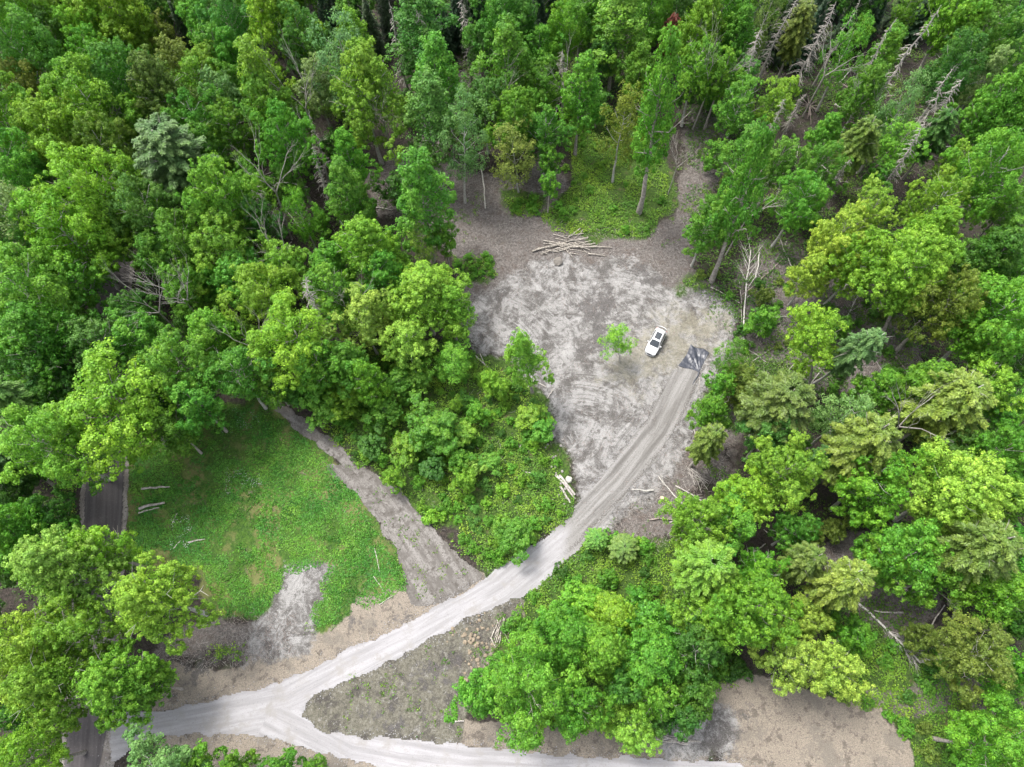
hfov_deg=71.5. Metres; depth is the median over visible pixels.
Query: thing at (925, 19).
spruce tree
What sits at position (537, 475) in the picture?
bush
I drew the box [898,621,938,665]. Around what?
sapling
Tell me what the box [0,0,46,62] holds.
broadleaf tree
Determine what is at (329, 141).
sapling
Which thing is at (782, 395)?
pine tree
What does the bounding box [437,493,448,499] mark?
bush
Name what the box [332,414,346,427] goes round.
bush
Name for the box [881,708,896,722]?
bush
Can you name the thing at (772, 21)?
spruce tree
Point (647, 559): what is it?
bush
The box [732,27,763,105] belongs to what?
dead spruce
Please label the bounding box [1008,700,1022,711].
bush
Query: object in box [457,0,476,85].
dead spruce
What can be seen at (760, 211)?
dead tree
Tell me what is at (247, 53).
broadleaf tree
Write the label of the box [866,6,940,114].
dead spruce
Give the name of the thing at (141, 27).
broadleaf tree
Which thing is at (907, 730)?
bush
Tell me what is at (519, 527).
broadleaf tree
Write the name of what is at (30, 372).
broadleaf tree
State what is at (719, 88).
broadleaf tree
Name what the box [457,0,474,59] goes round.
spruce tree
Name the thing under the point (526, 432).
bush
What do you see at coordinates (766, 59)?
dead spruce
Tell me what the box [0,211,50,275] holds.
broadleaf tree
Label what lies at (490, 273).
bush
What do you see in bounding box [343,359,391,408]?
broadleaf tree
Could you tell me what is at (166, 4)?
broadleaf tree
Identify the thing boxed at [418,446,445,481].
broadleaf tree
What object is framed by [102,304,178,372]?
broadleaf tree
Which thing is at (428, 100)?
broadleaf tree
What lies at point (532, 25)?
broadleaf tree
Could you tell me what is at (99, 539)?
broadleaf tree
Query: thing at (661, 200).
bush
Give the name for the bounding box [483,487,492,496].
bush
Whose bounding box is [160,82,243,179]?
broadleaf tree
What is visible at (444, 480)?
bush
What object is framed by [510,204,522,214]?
bush
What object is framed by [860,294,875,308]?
bush
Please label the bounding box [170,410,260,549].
white flowers
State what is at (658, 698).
broadleaf tree
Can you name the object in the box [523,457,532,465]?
bush
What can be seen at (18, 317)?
broadleaf tree
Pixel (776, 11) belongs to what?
broadleaf tree
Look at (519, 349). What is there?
broadleaf tree
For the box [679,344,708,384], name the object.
plastic sheet
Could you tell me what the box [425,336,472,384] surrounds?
broadleaf tree
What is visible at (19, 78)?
broadleaf tree
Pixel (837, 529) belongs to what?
sapling
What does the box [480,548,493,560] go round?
bush
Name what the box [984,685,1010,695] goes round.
bush
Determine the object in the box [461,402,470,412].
bush
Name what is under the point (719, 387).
broadleaf tree
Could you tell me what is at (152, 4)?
broadleaf tree
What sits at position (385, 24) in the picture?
spruce tree
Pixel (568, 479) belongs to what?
rock
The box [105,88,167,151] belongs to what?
broadleaf tree
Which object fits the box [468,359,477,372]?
bush
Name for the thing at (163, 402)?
broadleaf tree
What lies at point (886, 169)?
broadleaf tree
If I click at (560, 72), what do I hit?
dead tree
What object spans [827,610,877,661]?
broadleaf tree
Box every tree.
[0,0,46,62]
[0,0,66,60]
[0,2,67,98]
[0,56,55,122]
[0,69,72,189]
[0,126,71,229]
[0,180,65,256]
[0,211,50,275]
[0,241,91,357]
[0,300,105,404]
[0,316,65,388]
[0,337,83,399]
[0,375,40,436]
[0,401,114,496]
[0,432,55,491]
[0,463,48,513]
[0,493,81,595]
[0,523,138,620]
[0,548,21,588]
[0,586,93,726]
[0,640,127,737]
[0,700,44,731]
[0,705,86,766]
[4,252,47,291]
[6,184,127,289]
[8,87,101,194]
[14,484,87,542]
[16,0,73,26]
[16,583,128,678]
[17,157,69,211]
[17,203,72,252]
[24,1,81,70]
[30,140,161,255]
[30,366,90,427]
[37,51,147,161]
[38,253,118,318]
[46,336,188,489]
[48,55,109,111]
[51,0,137,79]
[59,21,125,86]
[59,315,138,384]
[60,525,143,581]
[63,0,156,66]
[63,110,136,190]
[71,623,176,733]
[78,196,151,274]
[79,35,164,122]
[101,260,189,341]
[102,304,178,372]
[103,170,198,253]
[103,550,224,655]
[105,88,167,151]
[106,286,167,336]
[109,156,167,208]
[116,0,165,54]
[121,722,209,766]
[122,240,193,310]
[122,664,182,712]
[126,44,221,136]
[128,322,241,399]
[129,232,194,289]
[130,368,184,418]
[131,111,221,210]
[140,206,227,283]
[143,0,181,50]
[146,400,202,463]
[148,6,178,55]
[153,31,199,84]
[156,256,214,320]
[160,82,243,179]
[162,0,201,31]
[164,362,229,435]
[167,0,204,63]
[169,55,226,118]
[174,0,220,46]
[174,150,283,258]
[180,738,228,766]
[184,39,223,98]
[184,305,248,369]
[185,118,241,201]
[185,207,272,296]
[191,19,236,69]
[193,262,234,310]
[194,0,265,72]
[195,345,281,409]
[196,64,244,146]
[204,94,261,172]
[207,246,268,310]
[210,0,273,61]
[211,306,272,370]
[212,25,253,82]
[215,261,309,336]
[218,748,261,766]
[223,63,246,108]
[229,112,307,239]
[230,194,287,249]
[232,33,298,149]
[233,155,276,220]
[235,70,303,167]
[241,190,292,279]
[243,0,325,81]
[243,286,340,395]
[248,98,328,203]
[250,33,323,157]
[251,363,300,409]
[256,744,306,766]
[259,239,311,302]
[270,0,328,76]
[272,162,309,219]
[272,377,307,411]
[278,105,326,185]
[281,185,325,250]
[283,93,315,142]
[284,334,355,397]
[292,52,340,135]
[294,0,312,14]
[295,381,339,413]
[302,258,361,337]
[302,752,327,766]
[304,5,380,117]
[305,395,342,432]
[307,236,360,295]
[315,0,337,41]
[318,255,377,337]
[319,282,395,355]
[322,35,416,166]
[323,155,375,226]
[326,0,349,28]
[327,126,383,190]
[327,335,375,398]
[327,377,371,420]
[331,211,417,292]
[334,3,370,50]
[335,0,375,22]
[337,63,399,165]
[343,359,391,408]
[349,0,362,34]
[357,422,386,461]
[359,0,390,63]
[359,388,402,431]
[363,248,407,310]
[377,0,399,42]
[377,359,425,393]
[378,318,438,372]
[379,260,472,361]
[384,0,459,83]
[385,145,457,262]
[389,431,430,466]
[398,362,434,401]
[401,65,475,186]
[404,392,463,454]
[405,215,438,264]
[409,29,466,148]
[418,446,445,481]
[422,140,442,192]
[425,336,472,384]
[426,283,478,340]
[433,216,459,266]
[437,80,495,203]
[439,1,457,51]
[439,10,457,64]
[444,667,495,724]
[447,0,462,52]
[447,419,479,446]
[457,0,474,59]
[460,0,533,68]
[460,459,488,477]
[462,24,496,77]
[462,70,510,153]
[469,12,539,122]
[471,0,482,25]
[474,52,528,142]
[477,451,501,476]
[481,0,492,18]
[481,629,586,755]
[483,82,539,165]
[489,118,539,192]
[493,513,536,566]
[502,0,543,85]
[503,327,554,394]
[512,50,569,132]
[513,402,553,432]
[521,23,569,84]
[522,97,576,178]
[528,0,548,41]
[528,599,571,634]
[528,635,569,680]
[531,412,556,442]
[532,605,596,675]
[533,678,621,744]
[537,143,565,191]
[538,30,587,137]
[538,169,560,212]
[543,0,550,24]
[543,0,588,81]
[546,0,562,41]
[551,49,604,156]
[557,0,597,65]
[558,579,601,621]
[570,0,611,52]
[571,619,632,685]
[583,527,607,551]
[586,0,655,91]
[586,590,644,647]
[589,35,618,85]
[593,79,647,182]
[597,322,638,361]
[597,659,645,704]
[598,701,663,756]
[607,533,639,563]
[614,616,687,703]
[615,40,655,121]
[624,586,672,636]
[630,0,674,55]
[630,21,689,214]
[632,678,690,722]
[649,692,705,741]
[654,489,742,552]
[656,0,692,24]
[656,10,680,60]
[659,625,687,673]
[666,0,727,99]
[666,586,730,645]
[668,134,699,194]
[669,613,725,697]
[670,537,738,602]
[671,69,700,121]
[675,662,721,722]
[677,32,723,126]
[681,193,728,267]
[684,394,731,438]
[685,422,728,467]
[692,12,756,129]
[696,567,804,655]
[698,0,753,80]
[700,40,751,129]
[700,464,769,538]
[702,370,736,398]
[704,114,778,283]
[706,183,734,218]
[710,0,758,95]
[710,336,749,376]
[710,484,764,562]
[712,74,763,155]
[715,118,764,198]
[725,180,786,254]
[728,52,760,114]
[730,258,783,302]
[732,545,792,591]
[734,369,816,444]
[734,414,797,461]
[737,230,767,337]
[741,0,787,44]
[745,429,830,527]
[747,619,825,696]
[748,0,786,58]
[750,75,795,129]
[751,0,776,39]
[756,133,811,205]
[757,0,796,67]
[764,167,833,248]
[765,591,835,639]
[767,511,823,555]
[773,540,828,584]
[774,0,816,84]
[775,75,801,104]
[783,253,830,306]
[785,300,848,383]
[786,6,821,70]
[792,138,853,215]
[798,555,877,613]
[798,634,875,701]
[802,16,867,116]
[802,111,844,157]
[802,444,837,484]
[806,0,827,62]
[806,198,879,279]
[806,388,876,448]
[812,327,890,383]
[812,411,903,485]
[813,0,823,12]
[814,7,875,111]
[820,0,863,59]
[820,224,893,306]
[824,0,846,24]
[825,0,889,19]
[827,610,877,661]
[828,114,881,195]
[828,447,950,532]
[830,58,891,137]
[835,171,900,246]
[839,368,905,415]
[840,13,875,67]
[847,223,966,331]
[848,62,896,125]
[849,516,954,595]
[852,0,882,48]
[853,19,908,108]
[856,65,934,173]
[861,154,897,199]
[861,533,911,602]
[866,117,932,192]
[870,0,887,39]
[870,198,964,292]
[878,0,912,35]
[881,435,1023,535]
[885,380,953,442]
[886,357,960,425]
[890,0,926,31]
[891,261,998,353]
[895,164,973,244]
[896,367,998,448]
[901,0,934,46]
[901,106,960,179]
[903,555,965,609]
[910,0,941,42]
[913,0,994,81]
[913,424,1004,473]
[913,587,961,606]
[915,26,993,122]
[920,607,1018,704]
[923,512,1023,590]
[926,19,991,105]
[926,125,1023,230]
[931,138,974,184]
[932,689,1023,766]
[933,270,1023,373]
[934,63,1023,157]
[940,253,999,301]
[941,0,1023,94]
[945,44,1014,109]
[946,225,1023,301]
[947,571,1023,628]
[948,87,1020,159]
[952,413,1023,492]
[963,351,1023,416]
[968,177,1023,247]
[973,0,1018,11]
[973,643,1023,694]
[976,34,1023,113]
[981,131,1023,193]
[982,196,1023,279]
[982,608,1023,639]
[983,372,1023,433]
[984,351,1023,391]
[990,0,1023,64]
[990,255,1023,300]
[1001,491,1023,523]
[1002,522,1023,572]
[1004,448,1023,475]
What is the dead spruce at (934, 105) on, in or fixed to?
on the ground at (756, 722)
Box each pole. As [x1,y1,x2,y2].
[532,237,588,251]
[543,240,589,249]
[565,246,611,247]
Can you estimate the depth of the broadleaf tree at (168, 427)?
83.73 m
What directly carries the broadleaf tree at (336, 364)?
on the ground at (756, 722)
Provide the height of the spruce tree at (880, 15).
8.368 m
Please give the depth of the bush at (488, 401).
95.00 m
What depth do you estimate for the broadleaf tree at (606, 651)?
72.53 m
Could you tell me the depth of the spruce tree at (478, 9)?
119.12 m
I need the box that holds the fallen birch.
[858,602,924,671]
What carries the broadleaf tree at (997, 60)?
on the ground at (756, 722)
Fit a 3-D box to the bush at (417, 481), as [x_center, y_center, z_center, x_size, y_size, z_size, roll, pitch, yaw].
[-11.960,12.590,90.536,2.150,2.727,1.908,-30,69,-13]
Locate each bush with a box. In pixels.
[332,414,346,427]
[334,434,345,444]
[337,418,357,433]
[350,431,358,444]
[350,450,359,460]
[353,405,369,419]
[353,451,370,468]
[358,399,371,412]
[363,421,376,434]
[371,356,384,370]
[377,421,391,432]
[388,428,399,439]
[396,408,410,422]
[408,467,419,476]
[410,475,425,490]
[413,454,421,467]
[417,499,429,512]
[420,449,435,462]
[421,508,439,525]
[426,345,435,356]
[435,387,445,394]
[436,496,454,514]
[437,456,447,470]
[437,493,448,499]
[437,510,452,521]
[438,476,448,489]
[446,391,455,398]
[448,500,464,512]
[452,258,464,271]
[453,514,466,524]
[454,492,464,500]
[457,388,474,406]
[458,532,472,547]
[459,443,482,459]
[461,374,470,383]
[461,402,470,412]
[462,349,475,362]
[463,252,474,264]
[463,492,475,507]
[465,539,481,555]
[466,516,480,529]
[468,264,479,274]
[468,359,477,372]
[469,271,477,280]
[470,503,481,513]
[471,435,485,446]
[474,372,490,387]
[476,475,490,490]
[478,270,485,279]
[480,409,498,423]
[480,495,491,510]
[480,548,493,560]
[481,250,491,261]
[482,262,492,270]
[482,395,493,405]
[483,444,495,455]
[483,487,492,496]
[483,514,493,527]
[484,256,494,264]
[486,270,494,278]
[486,546,507,566]
[487,535,500,548]
[491,407,501,420]
[494,514,511,529]
[495,427,506,438]
[495,482,510,497]
[496,378,514,400]
[497,448,504,457]
[498,401,511,412]
[500,610,525,638]
[502,463,517,474]
[503,435,517,456]
[504,416,515,428]
[507,649,522,668]
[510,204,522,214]
[511,382,527,394]
[511,393,521,404]
[512,472,530,488]
[512,495,522,504]
[513,197,526,207]
[518,445,526,457]
[519,428,534,445]
[520,616,533,632]
[523,439,539,455]
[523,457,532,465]
[525,707,552,731]
[526,191,539,206]
[526,397,539,405]
[527,203,540,215]
[527,470,547,488]
[527,590,542,604]
[528,515,547,530]
[532,495,555,512]
[538,453,548,466]
[538,626,550,643]
[543,514,552,524]
[549,720,567,735]
[550,457,562,466]
[551,200,564,209]
[553,561,570,580]
[555,509,566,519]
[559,207,568,217]
[560,163,570,173]
[562,574,582,592]
[568,205,579,215]
[578,140,585,147]
[579,171,589,181]
[580,547,595,562]
[582,583,603,599]
[584,183,596,195]
[590,142,599,148]
[594,159,607,171]
[597,567,618,591]
[603,527,618,544]
[609,203,617,214]
[617,225,629,237]
[625,583,645,600]
[630,533,643,548]
[636,536,655,555]
[638,567,652,581]
[640,552,657,567]
[640,578,663,601]
[643,225,650,233]
[653,196,667,204]
[665,598,676,607]
[694,269,706,279]
[704,657,730,680]
[704,676,719,691]
[707,266,720,276]
[713,637,735,660]
[722,290,734,300]
[725,653,753,683]
[732,324,751,336]
[739,338,755,354]
[754,277,765,290]
[772,299,783,310]
[773,275,783,285]
[773,341,783,350]
[779,338,790,346]
[783,283,794,292]
[822,627,840,643]
[826,383,839,393]
[830,372,846,384]
[837,694,850,706]
[846,617,857,629]
[855,317,863,328]
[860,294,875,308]
[860,694,875,711]
[868,308,879,320]
[874,307,894,322]
[876,651,893,670]
[881,344,895,357]
[881,638,901,653]
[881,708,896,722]
[882,363,897,371]
[896,368,906,376]
[896,688,916,705]
[897,716,915,741]
[913,665,946,688]
[915,721,932,735]
[915,743,941,764]
[916,678,935,698]
[932,652,948,670]
[941,739,965,762]
[946,674,960,686]
[953,701,976,714]
[972,752,994,766]
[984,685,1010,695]
[1000,724,1018,736]
[1008,684,1023,699]
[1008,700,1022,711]
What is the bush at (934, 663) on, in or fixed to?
on the ground at (756, 722)
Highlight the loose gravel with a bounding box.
[98,361,765,766]
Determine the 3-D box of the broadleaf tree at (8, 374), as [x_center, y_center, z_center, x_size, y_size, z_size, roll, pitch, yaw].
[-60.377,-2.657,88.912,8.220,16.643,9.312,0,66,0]
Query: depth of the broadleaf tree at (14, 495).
81.59 m
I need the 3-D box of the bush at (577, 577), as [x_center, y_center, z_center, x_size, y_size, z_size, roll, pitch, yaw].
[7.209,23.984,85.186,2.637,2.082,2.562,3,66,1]
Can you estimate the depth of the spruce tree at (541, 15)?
116.35 m
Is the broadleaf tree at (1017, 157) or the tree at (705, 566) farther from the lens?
the broadleaf tree at (1017, 157)
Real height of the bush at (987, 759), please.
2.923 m
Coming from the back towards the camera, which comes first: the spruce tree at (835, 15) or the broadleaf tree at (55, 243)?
the spruce tree at (835, 15)
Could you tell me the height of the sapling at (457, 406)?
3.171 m
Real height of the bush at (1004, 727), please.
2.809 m
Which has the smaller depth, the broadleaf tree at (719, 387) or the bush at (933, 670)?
the bush at (933, 670)
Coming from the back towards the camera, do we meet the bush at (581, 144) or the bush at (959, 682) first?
the bush at (581, 144)
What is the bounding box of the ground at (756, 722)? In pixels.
[0,0,1023,766]
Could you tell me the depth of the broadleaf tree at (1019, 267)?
91.12 m
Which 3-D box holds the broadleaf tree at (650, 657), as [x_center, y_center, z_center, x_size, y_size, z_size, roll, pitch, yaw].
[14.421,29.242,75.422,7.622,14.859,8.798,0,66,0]
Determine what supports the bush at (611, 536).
on the ground at (756, 722)
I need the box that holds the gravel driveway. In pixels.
[109,364,743,766]
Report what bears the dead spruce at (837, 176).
on the ground at (756, 722)
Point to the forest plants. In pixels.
(780, 360)
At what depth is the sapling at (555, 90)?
112.72 m
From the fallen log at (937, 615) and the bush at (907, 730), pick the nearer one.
the bush at (907, 730)
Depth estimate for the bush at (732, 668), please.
80.56 m
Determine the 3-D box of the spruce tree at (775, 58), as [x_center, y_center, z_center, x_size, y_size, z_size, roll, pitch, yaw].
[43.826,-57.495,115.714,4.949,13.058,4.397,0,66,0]
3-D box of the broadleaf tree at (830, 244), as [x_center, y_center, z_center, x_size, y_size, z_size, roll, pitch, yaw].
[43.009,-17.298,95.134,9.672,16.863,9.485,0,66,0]
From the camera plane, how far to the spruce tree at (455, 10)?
117.67 m
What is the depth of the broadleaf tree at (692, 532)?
76.90 m
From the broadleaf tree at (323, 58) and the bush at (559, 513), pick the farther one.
the broadleaf tree at (323, 58)
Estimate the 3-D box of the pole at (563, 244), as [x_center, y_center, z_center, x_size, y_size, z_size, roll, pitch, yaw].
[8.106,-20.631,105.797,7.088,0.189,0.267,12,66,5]
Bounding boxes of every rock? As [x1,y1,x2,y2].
[554,257,562,265]
[565,476,571,482]
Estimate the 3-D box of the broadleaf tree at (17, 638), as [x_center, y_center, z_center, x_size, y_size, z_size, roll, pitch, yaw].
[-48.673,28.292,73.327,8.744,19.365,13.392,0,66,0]
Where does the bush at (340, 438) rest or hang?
on the ground at (756, 722)
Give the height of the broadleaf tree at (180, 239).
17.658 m
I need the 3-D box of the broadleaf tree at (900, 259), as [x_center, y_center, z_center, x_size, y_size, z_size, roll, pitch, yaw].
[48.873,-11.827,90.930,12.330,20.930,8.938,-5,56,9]
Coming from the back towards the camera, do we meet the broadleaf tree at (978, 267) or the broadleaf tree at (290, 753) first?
the broadleaf tree at (978, 267)
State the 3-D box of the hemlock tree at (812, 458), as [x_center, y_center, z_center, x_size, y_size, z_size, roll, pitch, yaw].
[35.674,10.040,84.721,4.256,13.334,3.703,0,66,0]
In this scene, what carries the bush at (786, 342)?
on the ground at (756, 722)
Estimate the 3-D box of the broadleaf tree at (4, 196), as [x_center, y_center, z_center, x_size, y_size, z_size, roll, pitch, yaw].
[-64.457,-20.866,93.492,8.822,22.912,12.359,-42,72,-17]
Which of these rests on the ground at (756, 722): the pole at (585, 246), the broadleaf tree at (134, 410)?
the broadleaf tree at (134, 410)
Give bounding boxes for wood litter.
[158,15,1022,673]
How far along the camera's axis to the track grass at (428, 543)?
85.20 m
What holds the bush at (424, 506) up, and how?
on the ground at (756, 722)
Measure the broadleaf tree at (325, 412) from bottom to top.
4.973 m
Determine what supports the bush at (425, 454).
on the ground at (756, 722)
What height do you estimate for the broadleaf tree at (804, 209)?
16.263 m
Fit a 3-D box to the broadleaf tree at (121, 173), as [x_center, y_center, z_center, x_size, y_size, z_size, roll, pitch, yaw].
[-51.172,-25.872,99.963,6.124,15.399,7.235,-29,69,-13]
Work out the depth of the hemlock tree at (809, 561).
75.40 m
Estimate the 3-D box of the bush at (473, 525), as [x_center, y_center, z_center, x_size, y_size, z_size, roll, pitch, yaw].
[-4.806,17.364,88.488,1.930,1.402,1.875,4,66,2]
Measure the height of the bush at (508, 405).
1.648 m
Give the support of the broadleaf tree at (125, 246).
on the ground at (756, 722)
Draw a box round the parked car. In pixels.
[644,326,666,356]
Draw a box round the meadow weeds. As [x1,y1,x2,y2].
[128,404,407,626]
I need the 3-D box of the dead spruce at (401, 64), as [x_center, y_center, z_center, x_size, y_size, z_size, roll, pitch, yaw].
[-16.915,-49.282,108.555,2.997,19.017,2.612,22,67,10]
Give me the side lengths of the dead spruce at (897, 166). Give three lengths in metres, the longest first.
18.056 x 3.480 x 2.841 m
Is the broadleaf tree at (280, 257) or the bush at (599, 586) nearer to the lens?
the bush at (599, 586)
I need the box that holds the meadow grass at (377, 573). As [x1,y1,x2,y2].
[128,402,406,629]
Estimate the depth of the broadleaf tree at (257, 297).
87.97 m
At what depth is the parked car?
97.78 m
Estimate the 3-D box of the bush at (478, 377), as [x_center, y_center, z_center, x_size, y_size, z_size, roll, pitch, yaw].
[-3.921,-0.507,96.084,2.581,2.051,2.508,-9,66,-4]
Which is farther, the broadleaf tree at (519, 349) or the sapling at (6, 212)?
the sapling at (6, 212)
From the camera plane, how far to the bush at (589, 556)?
86.60 m
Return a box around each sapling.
[0,205,24,220]
[0,373,15,382]
[0,598,5,616]
[0,630,23,666]
[1,174,17,205]
[140,0,173,28]
[145,24,159,55]
[153,52,190,91]
[167,310,193,340]
[196,0,218,32]
[256,328,281,358]
[287,0,310,9]
[309,0,330,14]
[309,63,344,115]
[310,209,331,239]
[316,126,340,160]
[318,20,338,54]
[341,278,384,329]
[346,190,377,218]
[370,169,417,210]
[376,451,388,466]
[379,460,406,493]
[384,238,411,279]
[397,88,422,118]
[397,389,411,405]
[435,337,457,357]
[441,53,453,79]
[447,445,477,472]
[448,467,476,493]
[449,393,462,412]
[465,397,492,426]
[468,76,488,103]
[479,369,498,392]
[484,378,508,401]
[539,77,562,103]
[563,87,587,116]
[585,87,613,126]
[672,1,694,22]
[694,92,721,112]
[700,137,731,173]
[718,172,727,184]
[724,382,747,413]
[725,359,757,397]
[733,125,750,150]
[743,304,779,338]
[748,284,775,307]
[780,435,812,456]
[792,524,826,547]
[797,198,827,229]
[806,312,836,336]
[811,405,833,429]
[820,301,835,320]
[821,513,853,544]
[823,604,842,622]
[832,315,854,341]
[874,106,896,132]
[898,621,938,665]
[986,654,1019,693]
[992,424,1023,455]
[996,194,1023,221]
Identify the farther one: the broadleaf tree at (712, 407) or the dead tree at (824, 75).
the dead tree at (824, 75)
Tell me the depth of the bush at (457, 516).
88.69 m
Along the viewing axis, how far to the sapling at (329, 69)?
109.25 m
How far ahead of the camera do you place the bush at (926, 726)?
78.51 m
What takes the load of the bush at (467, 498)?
on the ground at (756, 722)
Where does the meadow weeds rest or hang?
on the ground at (756, 722)
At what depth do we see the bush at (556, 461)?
91.68 m
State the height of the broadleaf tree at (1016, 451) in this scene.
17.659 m
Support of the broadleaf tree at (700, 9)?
on the ground at (756, 722)
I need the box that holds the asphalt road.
[64,35,146,766]
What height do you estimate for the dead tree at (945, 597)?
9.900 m
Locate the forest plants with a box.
[0,0,1023,747]
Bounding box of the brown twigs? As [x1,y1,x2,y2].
[158,55,926,673]
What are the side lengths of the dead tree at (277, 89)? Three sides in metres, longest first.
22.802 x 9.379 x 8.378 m
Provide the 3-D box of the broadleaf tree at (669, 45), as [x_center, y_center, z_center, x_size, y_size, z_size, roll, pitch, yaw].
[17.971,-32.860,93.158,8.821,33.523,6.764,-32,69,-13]
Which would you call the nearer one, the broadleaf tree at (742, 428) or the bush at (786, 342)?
the broadleaf tree at (742, 428)
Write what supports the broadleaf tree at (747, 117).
on the ground at (756, 722)
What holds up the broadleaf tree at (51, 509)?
on the ground at (756, 722)
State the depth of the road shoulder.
89.28 m
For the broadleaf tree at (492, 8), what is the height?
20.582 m
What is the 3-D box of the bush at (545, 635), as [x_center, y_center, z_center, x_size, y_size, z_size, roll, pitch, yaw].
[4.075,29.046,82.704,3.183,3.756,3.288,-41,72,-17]
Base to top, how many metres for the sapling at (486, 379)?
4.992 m
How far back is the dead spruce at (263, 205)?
96.15 m
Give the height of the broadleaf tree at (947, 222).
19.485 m
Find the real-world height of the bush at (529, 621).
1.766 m
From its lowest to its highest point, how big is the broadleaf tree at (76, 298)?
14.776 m
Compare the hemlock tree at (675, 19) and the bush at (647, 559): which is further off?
the hemlock tree at (675, 19)
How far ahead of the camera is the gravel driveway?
81.10 m
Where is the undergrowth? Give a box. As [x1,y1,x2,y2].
[54,111,1023,766]
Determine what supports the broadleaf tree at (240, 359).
on the ground at (756, 722)
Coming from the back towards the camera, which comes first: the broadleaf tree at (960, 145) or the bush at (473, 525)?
the broadleaf tree at (960, 145)
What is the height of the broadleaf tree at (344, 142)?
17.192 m
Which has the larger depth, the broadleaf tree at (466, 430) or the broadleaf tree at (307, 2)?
the broadleaf tree at (307, 2)
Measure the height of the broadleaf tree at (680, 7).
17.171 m
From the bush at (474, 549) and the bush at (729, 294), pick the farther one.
the bush at (729, 294)
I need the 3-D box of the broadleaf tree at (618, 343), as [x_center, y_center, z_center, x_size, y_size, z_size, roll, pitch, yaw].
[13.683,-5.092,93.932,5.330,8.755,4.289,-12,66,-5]
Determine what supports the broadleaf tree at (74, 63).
on the ground at (756, 722)
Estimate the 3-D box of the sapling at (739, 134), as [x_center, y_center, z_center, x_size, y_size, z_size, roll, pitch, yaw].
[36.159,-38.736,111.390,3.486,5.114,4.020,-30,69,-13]
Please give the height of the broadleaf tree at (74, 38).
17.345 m
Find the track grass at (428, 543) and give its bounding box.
[214,133,740,737]
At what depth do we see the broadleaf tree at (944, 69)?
102.77 m
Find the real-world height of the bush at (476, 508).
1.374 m
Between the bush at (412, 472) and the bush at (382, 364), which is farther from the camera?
the bush at (382, 364)
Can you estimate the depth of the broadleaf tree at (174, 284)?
90.52 m
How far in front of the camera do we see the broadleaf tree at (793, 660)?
72.70 m
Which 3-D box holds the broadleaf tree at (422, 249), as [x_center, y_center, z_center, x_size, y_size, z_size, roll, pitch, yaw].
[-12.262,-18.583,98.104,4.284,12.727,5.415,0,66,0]
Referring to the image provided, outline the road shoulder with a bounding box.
[60,13,149,766]
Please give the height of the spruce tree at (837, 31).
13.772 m
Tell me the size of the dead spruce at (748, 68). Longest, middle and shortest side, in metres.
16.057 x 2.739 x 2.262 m
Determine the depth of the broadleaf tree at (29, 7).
106.33 m
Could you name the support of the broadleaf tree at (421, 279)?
on the ground at (756, 722)
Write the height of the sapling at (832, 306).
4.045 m
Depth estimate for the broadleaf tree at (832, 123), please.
102.26 m
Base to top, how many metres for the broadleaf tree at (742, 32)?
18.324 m
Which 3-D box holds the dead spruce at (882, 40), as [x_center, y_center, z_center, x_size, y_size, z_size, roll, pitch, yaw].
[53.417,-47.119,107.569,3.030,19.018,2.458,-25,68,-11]
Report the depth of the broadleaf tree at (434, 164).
101.51 m
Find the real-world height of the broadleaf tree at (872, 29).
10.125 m
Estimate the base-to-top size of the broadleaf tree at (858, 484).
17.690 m
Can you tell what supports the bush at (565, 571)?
on the ground at (756, 722)
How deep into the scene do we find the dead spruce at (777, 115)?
103.45 m
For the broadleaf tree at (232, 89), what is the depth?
102.47 m
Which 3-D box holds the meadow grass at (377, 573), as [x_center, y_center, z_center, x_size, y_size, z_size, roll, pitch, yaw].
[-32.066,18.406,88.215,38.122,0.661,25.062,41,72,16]
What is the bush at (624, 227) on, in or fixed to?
on the ground at (756, 722)
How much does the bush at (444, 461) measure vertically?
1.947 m
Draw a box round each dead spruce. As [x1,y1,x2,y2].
[251,184,283,241]
[301,276,343,341]
[308,113,330,182]
[309,301,338,339]
[311,144,340,222]
[389,3,409,89]
[415,10,430,75]
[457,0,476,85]
[556,50,572,113]
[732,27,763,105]
[735,44,754,112]
[753,0,797,90]
[767,99,784,147]
[779,93,806,140]
[787,2,835,92]
[812,0,859,86]
[817,159,851,207]
[844,18,896,104]
[862,119,926,212]
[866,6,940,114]
[892,78,963,176]
[899,66,954,157]
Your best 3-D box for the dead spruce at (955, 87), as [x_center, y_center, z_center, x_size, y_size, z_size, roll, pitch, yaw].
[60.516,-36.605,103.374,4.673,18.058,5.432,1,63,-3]
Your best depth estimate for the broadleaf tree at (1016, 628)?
76.80 m
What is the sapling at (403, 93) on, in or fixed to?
on the ground at (756, 722)
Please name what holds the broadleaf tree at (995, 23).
on the ground at (756, 722)
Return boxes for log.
[138,502,164,509]
[138,507,159,513]
[141,486,169,489]
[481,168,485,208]
[555,474,575,498]
[559,475,575,495]
[559,486,569,502]
[632,489,653,491]
[657,474,685,507]
[675,485,705,500]
[754,252,759,277]
[775,235,798,279]
[848,295,858,314]
[874,610,903,613]
[926,605,944,634]
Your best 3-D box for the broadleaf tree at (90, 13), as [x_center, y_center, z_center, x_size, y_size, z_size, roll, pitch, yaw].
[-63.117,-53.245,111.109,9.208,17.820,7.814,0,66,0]
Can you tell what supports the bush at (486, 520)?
on the ground at (756, 722)
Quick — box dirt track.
[261,391,481,605]
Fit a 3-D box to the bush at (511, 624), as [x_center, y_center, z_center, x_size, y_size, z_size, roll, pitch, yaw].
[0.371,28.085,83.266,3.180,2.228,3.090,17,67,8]
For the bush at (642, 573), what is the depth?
85.23 m
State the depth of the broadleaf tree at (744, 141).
99.08 m
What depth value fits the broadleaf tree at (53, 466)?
76.86 m
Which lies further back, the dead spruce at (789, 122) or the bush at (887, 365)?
the dead spruce at (789, 122)
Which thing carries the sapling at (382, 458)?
on the ground at (756, 722)

